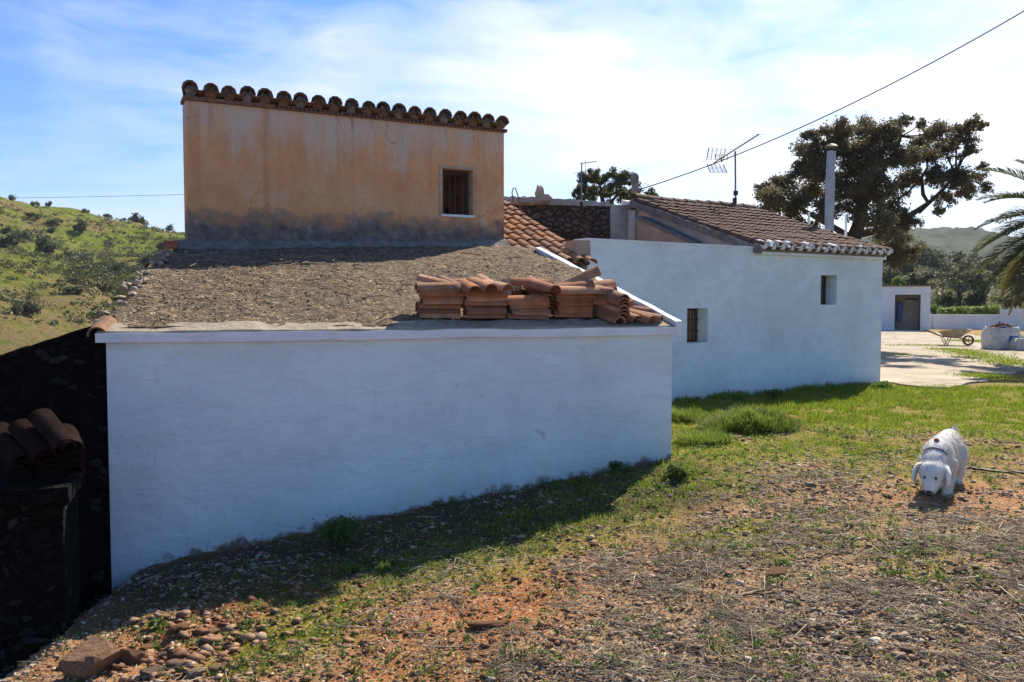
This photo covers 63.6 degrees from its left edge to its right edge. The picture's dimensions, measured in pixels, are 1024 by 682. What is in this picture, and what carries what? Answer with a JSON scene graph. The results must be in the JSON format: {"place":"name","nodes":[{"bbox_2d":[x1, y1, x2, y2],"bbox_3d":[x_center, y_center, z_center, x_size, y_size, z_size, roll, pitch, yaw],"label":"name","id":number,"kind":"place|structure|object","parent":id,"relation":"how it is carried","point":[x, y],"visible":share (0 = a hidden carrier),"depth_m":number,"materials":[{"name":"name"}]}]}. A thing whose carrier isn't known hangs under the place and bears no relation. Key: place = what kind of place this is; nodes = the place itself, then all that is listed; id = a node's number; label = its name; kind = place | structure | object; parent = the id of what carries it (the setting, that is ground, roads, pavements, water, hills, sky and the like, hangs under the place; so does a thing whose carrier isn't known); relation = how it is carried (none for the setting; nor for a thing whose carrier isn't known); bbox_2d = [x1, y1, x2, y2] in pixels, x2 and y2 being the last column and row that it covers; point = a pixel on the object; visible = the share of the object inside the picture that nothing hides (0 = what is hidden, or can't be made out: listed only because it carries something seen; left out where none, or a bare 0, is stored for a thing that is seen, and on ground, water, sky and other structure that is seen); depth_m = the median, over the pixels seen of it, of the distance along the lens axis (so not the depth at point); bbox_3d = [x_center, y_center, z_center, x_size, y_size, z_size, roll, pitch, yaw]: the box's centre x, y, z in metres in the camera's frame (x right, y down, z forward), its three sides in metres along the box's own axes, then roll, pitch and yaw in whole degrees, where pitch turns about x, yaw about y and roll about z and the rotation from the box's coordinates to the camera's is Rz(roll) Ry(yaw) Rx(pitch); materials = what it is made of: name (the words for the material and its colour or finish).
{"place":"outdoors","nodes":[
{"label":"outdoors","id":0,"kind":"place"},
{"bbox_2d":[0,196,184,354],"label":"hillside","id":1,"kind":"structure","parent":0,"point":[23,329],"depth_m":89.15,"materials":[{"name":"green plant"}]},
{"bbox_2d":[7,298,41,315],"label":"shrub","id":2,"kind":"object","parent":1,"relation":"on","point":[29,307],"visible":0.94,"depth_m":66.94,"materials":[{"name":"green plant"}]},
{"bbox_2d":[32,230,55,255],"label":"shrub","id":3,"kind":"object","parent":1,"relation":"on","point":[43,244],"visible":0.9,"depth_m":97.94,"materials":[{"name":"green plant"}]},
{"bbox_2d":[0,202,184,323],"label":"hillside scrub","id":4,"kind":"object","parent":1,"relation":"on","point":[52,257],"visible":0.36,"depth_m":94.54,"materials":[{"name":"green plant"}]},
{"bbox_2d":[57,248,152,324],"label":"gully thicket","id":5,"kind":"object","parent":1,"relation":"on","point":[107,274],"visible":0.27,"depth_m":97.18,"materials":[{"name":"green plant"}]},
{"bbox_2d":[0,0,1023,236],"label":"sky","id":6,"kind":"structure","parent":0,"point":[91,94],"materials":[{"name":"blue"}]},
{"bbox_2d":[0,329,1023,681],"bbox_3d":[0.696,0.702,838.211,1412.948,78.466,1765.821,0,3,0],"label":"ground","id":7,"kind":"structure","parent":0,"point":[457,535],"depth_m":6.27,"materials":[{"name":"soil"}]},
{"bbox_2d":[0,322,111,678],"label":"stone gable wall","id":8,"kind":"structure","parent":7,"relation":"on","point":[55,558],"depth_m":6.60,"materials":[{"name":"black stone"}]},
{"bbox_2d":[0,463,31,478],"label":"roof tile","id":9,"kind":"object","parent":8,"relation":"on","point":[17,469],"visible":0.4,"depth_m":6.02,"materials":[{"name":"ceramic"}]},
{"bbox_2d":[0,457,29,475],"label":"roof tile","id":10,"kind":"object","parent":9,"relation":"on","point":[25,465],"visible":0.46,"depth_m":6.02,"materials":[{"name":"ceramic"}]},
{"bbox_2d":[0,454,32,468],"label":"roof tile","id":11,"kind":"object","parent":10,"relation":"on","point":[23,458],"visible":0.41,"depth_m":6.03,"materials":[{"name":"ceramic"}]},
{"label":"roof tile","id":12,"kind":"object","parent":11,"relation":"on","visible":0},
{"bbox_2d":[0,422,33,463],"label":"roof tile","id":13,"kind":"object","parent":12,"relation":"on","point":[12,449],"visible":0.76,"depth_m":5.90,"materials":[{"name":"ceramic"}]},
{"bbox_2d":[63,466,87,479],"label":"roof tile","id":14,"kind":"object","parent":8,"relation":"on","point":[70,471],"visible":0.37,"depth_m":6.13,"materials":[{"name":"ceramic"}]},
{"bbox_2d":[57,461,84,475],"bbox_3d":[-3.371,0.898,6.280,0.190,0.082,0.451,-5,14,-36],"label":"roof tile","id":15,"kind":"object","parent":14,"relation":"on","point":[72,464],"visible":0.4,"depth_m":6.12,"materials":[{"name":"ceramic"}]},
{"bbox_2d":[62,453,86,467],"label":"roof tile","id":16,"kind":"object","parent":15,"relation":"on","point":[72,457],"visible":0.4,"depth_m":6.15,"materials":[{"name":"ceramic"}]},
{"bbox_2d":[58,449,86,461],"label":"roof tile","id":17,"kind":"object","parent":16,"relation":"on","point":[68,453],"visible":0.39,"depth_m":6.11,"materials":[{"name":"ceramic"}]},
{"bbox_2d":[57,443,85,456],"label":"roof tile","id":18,"kind":"object","parent":17,"relation":"on","point":[69,447],"visible":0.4,"depth_m":6.14,"materials":[{"name":"ceramic"}]},
{"bbox_2d":[59,423,84,450],"bbox_3d":[-3.365,0.722,6.267,0.192,0.082,0.440,-2,12,-37],"label":"roof tile","id":19,"kind":"object","parent":18,"relation":"on","point":[72,431],"visible":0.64,"depth_m":6.22,"materials":[{"name":"ceramic"}]},
{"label":"roof tile","id":20,"kind":"object","parent":8,"relation":"on","visible":0},
{"bbox_2d":[32,460,61,473],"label":"roof tile","id":21,"kind":"object","parent":20,"relation":"on","point":[49,464],"visible":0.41,"depth_m":6.08,"materials":[{"name":"ceramic"}]},
{"bbox_2d":[32,454,62,469],"bbox_3d":[-3.511,0.839,6.209,0.202,0.082,0.429,-4,17,-40],"label":"roof tile","id":22,"kind":"object","parent":21,"relation":"on","point":[44,459],"visible":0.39,"depth_m":6.06,"materials":[{"name":"ceramic"}]},
{"bbox_2d":[35,448,60,461],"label":"roof tile","id":23,"kind":"object","parent":22,"relation":"on","point":[44,453],"visible":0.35,"depth_m":6.06,"materials":[{"name":"ceramic"}]},
{"bbox_2d":[36,445,62,456],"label":"roof tile","id":24,"kind":"object","parent":23,"relation":"on","point":[40,452],"visible":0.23,"depth_m":6.01,"materials":[{"name":"ceramic"}]},
{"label":"roof tile","id":25,"kind":"object","parent":24,"relation":"on","visible":0},
{"bbox_2d":[7,418,55,457],"bbox_3d":[-3.464,0.697,5.980,0.409,0.082,0.189,31,20,32],"label":"roof tile","id":26,"kind":"object","parent":25,"relation":"on","point":[29,438],"visible":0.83,"depth_m":5.94,"materials":[{"name":"ceramic"}]},
{"bbox_2d":[27,408,76,448],"bbox_3d":[-3.313,0.627,5.976,0.435,0.082,0.186,31,20,32],"label":"roof tile","id":27,"kind":"object","parent":26,"relation":"on","point":[46,423],"visible":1,"depth_m":5.94,"materials":[{"name":"ceramic"}]},
{"bbox_2d":[58,636,120,681],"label":"rock","id":28,"kind":"object","parent":7,"relation":"on","point":[91,656],"visible":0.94,"depth_m":4.94,"materials":[{"name":"stone"}]},
{"bbox_2d":[117,648,145,663],"bbox_3d":[-2.378,1.971,5.163,0.171,0.129,0.112,0,3,-3],"label":"rock","id":29,"kind":"object","parent":7,"relation":"on","point":[129,656],"visible":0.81,"depth_m":5.12,"materials":[{"name":"stone"}]},
{"bbox_2d":[26,591,366,681],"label":"bank rubble","id":30,"kind":"object","parent":7,"relation":"on","point":[255,636],"visible":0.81,"depth_m":5.24,"materials":[{"name":"stone"}]},
{"bbox_2d":[312,512,370,550],"bbox_3d":[-1.483,1.660,7.218,0.559,0.342,0.411,2,3,35],"label":"weed clump","id":31,"kind":"object","parent":7,"relation":"on","point":[341,530],"visible":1,"depth_m":7.16,"materials":[{"name":"green plant"}]},
{"bbox_2d":[180,80,509,241],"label":"storey house","id":32,"kind":"structure","parent":7,"relation":"on","point":[263,165],"depth_m":11.13,"materials":[{"name":"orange paint"}]},
{"bbox_2d":[439,164,475,217],"bbox_3d":[-0.840,-2.171,12.079,0.578,0.737,0.300,-1,3,-27],"label":"window","id":33,"kind":"structure","parent":32,"relation":"in","point":[442,172],"depth_m":12.05,"materials":[{"name":"grey paint"}]},
{"bbox_2d":[87,237,681,590],"bbox_3d":[-1.644,0.969,10.049,5.663,4.802,4.666,-1,3,-19],"label":"lean to shed","id":34,"kind":"object","parent":7,"relation":"on","point":[255,424],"visible":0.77,"depth_m":7.84,"materials":[{"name":"paint"}]},
{"bbox_2d":[126,249,608,324],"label":"roof gravel","id":35,"kind":"structure","parent":34,"relation":"on","point":[411,251],"depth_m":9.04,"materials":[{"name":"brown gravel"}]},
{"bbox_2d":[416,309,460,317],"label":"roof tile","id":36,"kind":"object","parent":34,"relation":"on","point":[441,315],"visible":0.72,"depth_m":8.14,"materials":[{"name":"ceramic"}]},
{"bbox_2d":[415,305,460,312],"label":"roof tile","id":37,"kind":"object","parent":36,"relation":"on","point":[426,310],"visible":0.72,"depth_m":8.13,"materials":[{"name":"ceramic"}]},
{"bbox_2d":[415,301,461,308],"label":"roof tile","id":38,"kind":"object","parent":37,"relation":"on","point":[441,306],"visible":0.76,"depth_m":8.12,"materials":[{"name":"ceramic"}]},
{"bbox_2d":[420,296,462,303],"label":"roof tile","id":39,"kind":"object","parent":38,"relation":"on","point":[452,301],"visible":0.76,"depth_m":8.12,"materials":[{"name":"ceramic"}]},
{"bbox_2d":[419,294,463,300],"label":"roof tile","id":40,"kind":"object","parent":39,"relation":"on","point":[428,298],"visible":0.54,"depth_m":8.10,"materials":[{"name":"ceramic"}]},
{"bbox_2d":[416,288,464,295],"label":"roof tile","id":41,"kind":"object","parent":40,"relation":"on","point":[445,292],"visible":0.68,"depth_m":8.08,"materials":[{"name":"ceramic"}]},
{"bbox_2d":[414,282,459,290],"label":"roof tile","id":42,"kind":"object","parent":41,"relation":"on","point":[435,285],"visible":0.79,"depth_m":8.10,"materials":[{"name":"ceramic"}]},
{"bbox_2d":[463,310,505,317],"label":"roof tile","id":43,"kind":"object","parent":34,"relation":"on","point":[484,315],"visible":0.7,"depth_m":8.26,"materials":[{"name":"ceramic"}]},
{"bbox_2d":[463,306,506,313],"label":"roof tile","id":44,"kind":"object","parent":43,"relation":"on","point":[487,310],"visible":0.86,"depth_m":8.23,"materials":[{"name":"ceramic"}]},
{"bbox_2d":[506,312,548,318],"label":"roof tile","id":45,"kind":"object","parent":34,"relation":"on","point":[509,315],"visible":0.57,"depth_m":8.35,"materials":[{"name":"ceramic"}]},
{"bbox_2d":[507,309,550,314],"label":"roof tile","id":46,"kind":"object","parent":45,"relation":"on","point":[530,312],"visible":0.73,"depth_m":8.36,"materials":[{"name":"ceramic"}]},
{"bbox_2d":[507,305,548,310],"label":"roof tile","id":47,"kind":"object","parent":46,"relation":"on","point":[530,309],"visible":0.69,"depth_m":8.36,"materials":[{"name":"ceramic"}]},
{"bbox_2d":[506,301,548,308],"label":"roof tile","id":48,"kind":"object","parent":47,"relation":"on","point":[512,306],"visible":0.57,"depth_m":8.34,"materials":[{"name":"ceramic"}]},
{"bbox_2d":[507,294,549,304],"bbox_3d":[0.146,-0.428,8.406,0.440,0.102,0.195,0,12,-17],"label":"roof tile","id":49,"kind":"object","parent":48,"relation":"on","point":[541,299],"visible":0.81,"depth_m":8.35,"materials":[{"name":"ceramic"}]},
{"bbox_2d":[551,309,592,316],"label":"roof tile","id":50,"kind":"object","parent":34,"relation":"on","point":[556,313],"visible":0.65,"depth_m":8.60,"materials":[{"name":"ceramic"}]},
{"bbox_2d":[554,306,592,312],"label":"roof tile","id":51,"kind":"object","parent":50,"relation":"on","point":[577,311],"visible":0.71,"depth_m":8.61,"materials":[{"name":"ceramic"}]},
{"bbox_2d":[551,302,592,309],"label":"roof tile","id":52,"kind":"object","parent":51,"relation":"on","point":[570,307],"visible":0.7,"depth_m":8.59,"materials":[{"name":"ceramic"}]},
{"bbox_2d":[555,299,593,305],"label":"roof tile","id":53,"kind":"object","parent":52,"relation":"on","point":[580,303],"visible":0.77,"depth_m":8.59,"materials":[{"name":"ceramic"}]},
{"bbox_2d":[550,294,592,301],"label":"roof tile","id":54,"kind":"object","parent":53,"relation":"on","point":[569,299],"visible":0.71,"depth_m":8.57,"materials":[{"name":"ceramic"}]},
{"bbox_2d":[551,290,594,297],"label":"roof tile","id":55,"kind":"object","parent":54,"relation":"on","point":[574,296],"visible":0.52,"depth_m":8.57,"materials":[{"name":"ceramic"}]},
{"bbox_2d":[553,286,600,293],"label":"roof tile","id":56,"kind":"object","parent":55,"relation":"on","point":[578,290],"visible":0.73,"depth_m":8.46,"materials":[{"name":"ceramic"}]},
{"bbox_2d":[467,620,510,628],"bbox_3d":[-0.142,1.765,5.145,0.276,0.052,0.110,-1,0,-6],"label":"rock","id":57,"kind":"object","parent":7,"relation":"on","point":[484,624],"visible":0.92,"depth_m":5.11,"materials":[{"name":"stone"}]},
{"bbox_2d":[1,427,1023,681],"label":"straw","id":58,"kind":"object","parent":7,"relation":"on","point":[883,593],"visible":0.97,"depth_m":5.12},
{"bbox_2d":[7,418,1023,681],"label":"dead leaves","id":59,"kind":"object","parent":7,"relation":"on","point":[895,674],"visible":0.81,"depth_m":5.19,"materials":[{"name":"brown plant"}]},
{"bbox_2d":[10,425,1023,681],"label":"ground weeds","id":60,"kind":"object","parent":7,"relation":"on","point":[558,585],"visible":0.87,"depth_m":6.03,"materials":[{"name":"green plant"}]},
{"bbox_2d":[444,199,596,269],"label":"tiled outbuilding","id":61,"kind":"structure","parent":7,"relation":"on","point":[525,231],"depth_m":12.85,"materials":[{"name":"tile"}]},
{"bbox_2d":[504,196,609,240],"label":"rubble building","id":62,"kind":"structure","parent":7,"relation":"on","point":[569,219],"depth_m":17.17,"materials":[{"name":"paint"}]},
{"bbox_2d":[514,185,551,205],"bbox_3d":[0.372,-2.990,16.968,0.927,0.424,0.322,0,3,0],"label":"ridge stone","id":63,"kind":"object","parent":62,"relation":"on","point":[540,197],"visible":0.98,"depth_m":16.89,"materials":[{"name":"beige paint"}]},
{"bbox_2d":[571,166,658,204],"bbox_3d":[3.654,-3.036,29.824,3.244,6.509,1.661,1,3,19],"label":"tree","id":64,"kind":"object","parent":7,"relation":"on","point":[619,182],"visible":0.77,"depth_m":29.61,"materials":[{"name":"green plant"}]},
{"bbox_2d":[609,204,635,239],"bbox_3d":[2.449,-1.056,17.643,0.895,3.720,0.692,-1,3,-16],"label":"plastered annex","id":65,"kind":"object","parent":7,"relation":"on","point":[622,222],"visible":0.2,"depth_m":17.33,"materials":[{"name":"paint"}]},
{"bbox_2d":[635,216,701,339],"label":"yard wall","id":66,"kind":"structure","parent":7,"relation":"on","point":[648,229],"depth_m":16.20,"materials":[{"name":"beige paint"}]},
{"bbox_2d":[660,458,702,477],"bbox_3d":[1.635,1.271,8.151,0.449,0.221,0.425,2,4,42],"label":"weed clump","id":67,"kind":"object","parent":7,"relation":"on","point":[677,468],"visible":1,"depth_m":8.04,"materials":[{"name":"green plant"}]},
{"bbox_2d":[671,404,710,422],"bbox_3d":[2.323,0.982,11.422,0.987,0.243,0.923,0,3,0],"label":"grass mound","id":68,"kind":"object","parent":7,"relation":"on","point":[690,414],"depth_m":11.23,"materials":[{"name":"green plant"}]},
{"bbox_2d":[671,426,732,445],"bbox_3d":[2.223,1.088,9.666,0.801,0.242,0.742,0,3,0],"label":"grass mound","id":69,"kind":"object","parent":7,"relation":"on","point":[708,436],"depth_m":9.55,"materials":[{"name":"green plant"}]},
{"bbox_2d":[574,193,893,401],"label":"white house","id":70,"kind":"structure","parent":7,"relation":"on","point":[770,299],"depth_m":14.87,"materials":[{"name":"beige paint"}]},
{"bbox_2d":[631,173,638,199],"bbox_3d":[2.641,-3.075,17.773,0.176,1.074,0.172,0,3,0],"label":"chimney pipe","id":71,"kind":"object","parent":70,"relation":"on","point":[634,178],"visible":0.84,"depth_m":17.70,"materials":[{"name":"grey metal"}]},
{"bbox_2d":[638,11,1023,189],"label":"overhead cable","id":72,"kind":"object","parent":71,"relation":"attached to","point":[842,107],"visible":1,"depth_m":15.51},
{"bbox_2d":[706,134,763,203],"bbox_3d":[5.076,-3.626,18.796,0.466,1.828,1.973,-1,3,-15],"label":"tv aerial","id":73,"kind":"object","parent":70,"relation":"attached to","point":[735,192],"visible":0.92,"depth_m":18.98,"materials":[{"name":"metal"}]},
{"bbox_2d":[825,143,838,232],"bbox_3d":[7.258,-2.651,18.895,0.680,3.698,0.680,0,3,0],"label":"metal flue","id":74,"kind":"object","parent":70,"relation":"on","point":[830,190],"visible":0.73,"depth_m":18.78,"materials":[{"name":"metal"}]},
{"bbox_2d":[693,401,804,435],"bbox_3d":[3.075,0.956,10.641,1.514,0.420,1.364,0,3,0],"label":"grass mound","id":75,"kind":"object","parent":7,"relation":"on","point":[745,417],"depth_m":10.36,"materials":[{"name":"green plant"}]},
{"bbox_2d":[671,379,1023,457],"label":"meadow grass","id":76,"kind":"structure","parent":7,"relation":"on","point":[868,393],"depth_m":12.55,"materials":[{"name":"green plant"}]},
{"bbox_2d":[751,111,995,271],"bbox_3d":[12.247,-3.761,28.015,8.990,8.338,5.212,0,3,0],"label":"holm oak","id":77,"kind":"object","parent":7,"relation":"on","point":[869,165],"visible":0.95,"depth_m":27.35,"materials":[{"name":"green plant"}]},
{"bbox_2d":[881,285,932,330],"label":"garage","id":78,"kind":"structure","parent":7,"relation":"on","point":[915,315],"depth_m":46.64,"materials":[{"name":"paint"}]},
{"bbox_2d":[911,425,969,496],"bbox_3d":[3.782,1.076,7.283,0.358,0.558,1.196,2,3,37],"label":"dog","id":79,"kind":"object","parent":7,"relation":"on","point":[942,460],"visible":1,"depth_m":7.03},
{"bbox_2d":[930,309,1023,329],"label":"garden wall","id":80,"kind":"structure","parent":7,"relation":"on","point":[967,321],"depth_m":48.44,"materials":[{"name":"white paint"}]},
{"bbox_2d":[937,305,1000,314],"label":"wall creeper","id":81,"kind":"object","parent":80,"relation":"on","point":[988,310],"depth_m":50.37,"materials":[{"name":"green plant"}]},
{"bbox_2d":[971,159,1023,321],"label":"palm tree","id":82,"kind":"object","parent":7,"relation":"on","point":[1015,271],"visible":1,"depth_m":21.44,"materials":[{"name":"green plant"}]},
{"bbox_2d":[10,439,1023,681],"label":"grass","id":83,"kind":"structure","parent":0,"point":[641,483],"depth_m":6.84,"materials":[{"name":"plant"}]},
{"bbox_2d":[861,226,1023,268],"bbox_3d":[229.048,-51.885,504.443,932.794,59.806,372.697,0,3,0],"label":"distant hill","id":84,"kind":"structure","parent":0,"point":[956,239],"depth_m":547.01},
{"bbox_2d":[880,331,1023,388],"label":"concrete yard","id":85,"kind":"structure","parent":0,"point":[922,366],"depth_m":21.86,"materials":[{"name":"beige concrete"}]},
{"bbox_2d":[924,329,973,344],"bbox_3d":[16.142,-0.143,30.496,1.647,0.605,0.660,1,3,16],"label":"wheelbarrow","id":86,"kind":"object","parent":85,"relation":"on","point":[958,333],"visible":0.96,"depth_m":30.28,"materials":[{"name":"metal"}]},
{"bbox_2d":[885,334,1023,380],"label":"yard grass","id":87,"kind":"structure","parent":85,"relation":"on","point":[1015,360],"depth_m":23.32,"materials":[{"name":"green plant"}]},
{"bbox_2d":[981,325,1021,349],"bbox_3d":[16.676,-0.163,28.162,1.118,0.859,1.143,0,3,0],"label":"bulk bag","id":88,"kind":"object","parent":85,"relation":"on","point":[998,338],"visible":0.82,"depth_m":27.72,"materials":[{"name":"white fabric"}]},
{"bbox_2d":[883,266,1023,313],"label":"garden bank","id":89,"kind":"structure","parent":0,"point":[989,302],"depth_m":68.86,"materials":[{"name":"green plant"}]},
{"bbox_2d":[907,238,932,266],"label":"shrub","id":90,"kind":"object","parent":89,"relation":"on","point":[926,254],"visible":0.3,"depth_m":125.06,"materials":[{"name":"green plant"}]},
{"bbox_2d":[904,271,937,288],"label":"olive tree","id":91,"kind":"object","parent":89,"relation":"on","point":[922,279],"visible":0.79,"depth_m":64.70,"materials":[{"name":"green plant"}]},
{"bbox_2d":[926,249,952,274],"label":"shrub","id":92,"kind":"object","parent":89,"relation":"on","point":[934,259],"visible":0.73,"depth_m":98.68,"materials":[{"name":"green plant"}]},
{"bbox_2d":[931,291,956,304],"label":"shrub","id":93,"kind":"object","parent":89,"relation":"on","point":[947,299],"visible":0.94,"depth_m":61.82,"materials":[{"name":"green plant"}]},
{"bbox_2d":[883,263,1023,313],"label":"bank scrub","id":94,"kind":"object","parent":89,"relation":"on","point":[937,288],"visible":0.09,"depth_m":70.32,"materials":[{"name":"green plant"}]},
{"bbox_2d":[926,257,1005,305],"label":"olive tree","id":95,"kind":"object","parent":89,"relation":"on","point":[946,278],"visible":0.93,"depth_m":59.10,"materials":[{"name":"green plant"}]},
{"bbox_2d":[961,283,989,305],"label":"shrub","id":96,"kind":"object","parent":89,"relation":"on","point":[976,298],"visible":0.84,"depth_m":57.94,"materials":[{"name":"green plant"}]},
{"label":"roof tile","id":97,"kind":"object","parent":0,"visible":0},
{"bbox_2d":[530,292,554,300],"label":"roof tile","id":98,"kind":"object","parent":97,"relation":"on","point":[548,294],"visible":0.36,"depth_m":8.60,"materials":[{"name":"ceramic"}]},
{"bbox_2d":[523,286,554,294],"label":"roof tile","id":99,"kind":"object","parent":98,"relation":"on","point":[534,291],"visible":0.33,"depth_m":8.67,"materials":[{"name":"ceramic"}]},
{"bbox_2d":[525,276,543,292],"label":"roof tile","id":100,"kind":"object","parent":99,"relation":"on","point":[542,291],"visible":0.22,"depth_m":8.66,"materials":[{"name":"ceramic"}]},
{"bbox_2d":[526,279,561,291],"bbox_3d":[0.329,-0.569,8.427,0.190,0.082,0.408,-3,12,-32],"label":"roof tile","id":101,"kind":"object","parent":100,"relation":"on","point":[540,285],"visible":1,"depth_m":8.36,"materials":[{"name":"ceramic"}]},
{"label":"roof tile","id":102,"kind":"object","parent":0,"visible":0},
{"bbox_2d":[561,266,601,281],"bbox_3d":[0.720,-0.678,8.722,0.411,0.102,0.204,-21,10,-2],"label":"roof tile","id":103,"kind":"object","parent":102,"relation":"on","point":[591,273],"visible":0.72,"depth_m":8.65,"materials":[{"name":"ceramic"}]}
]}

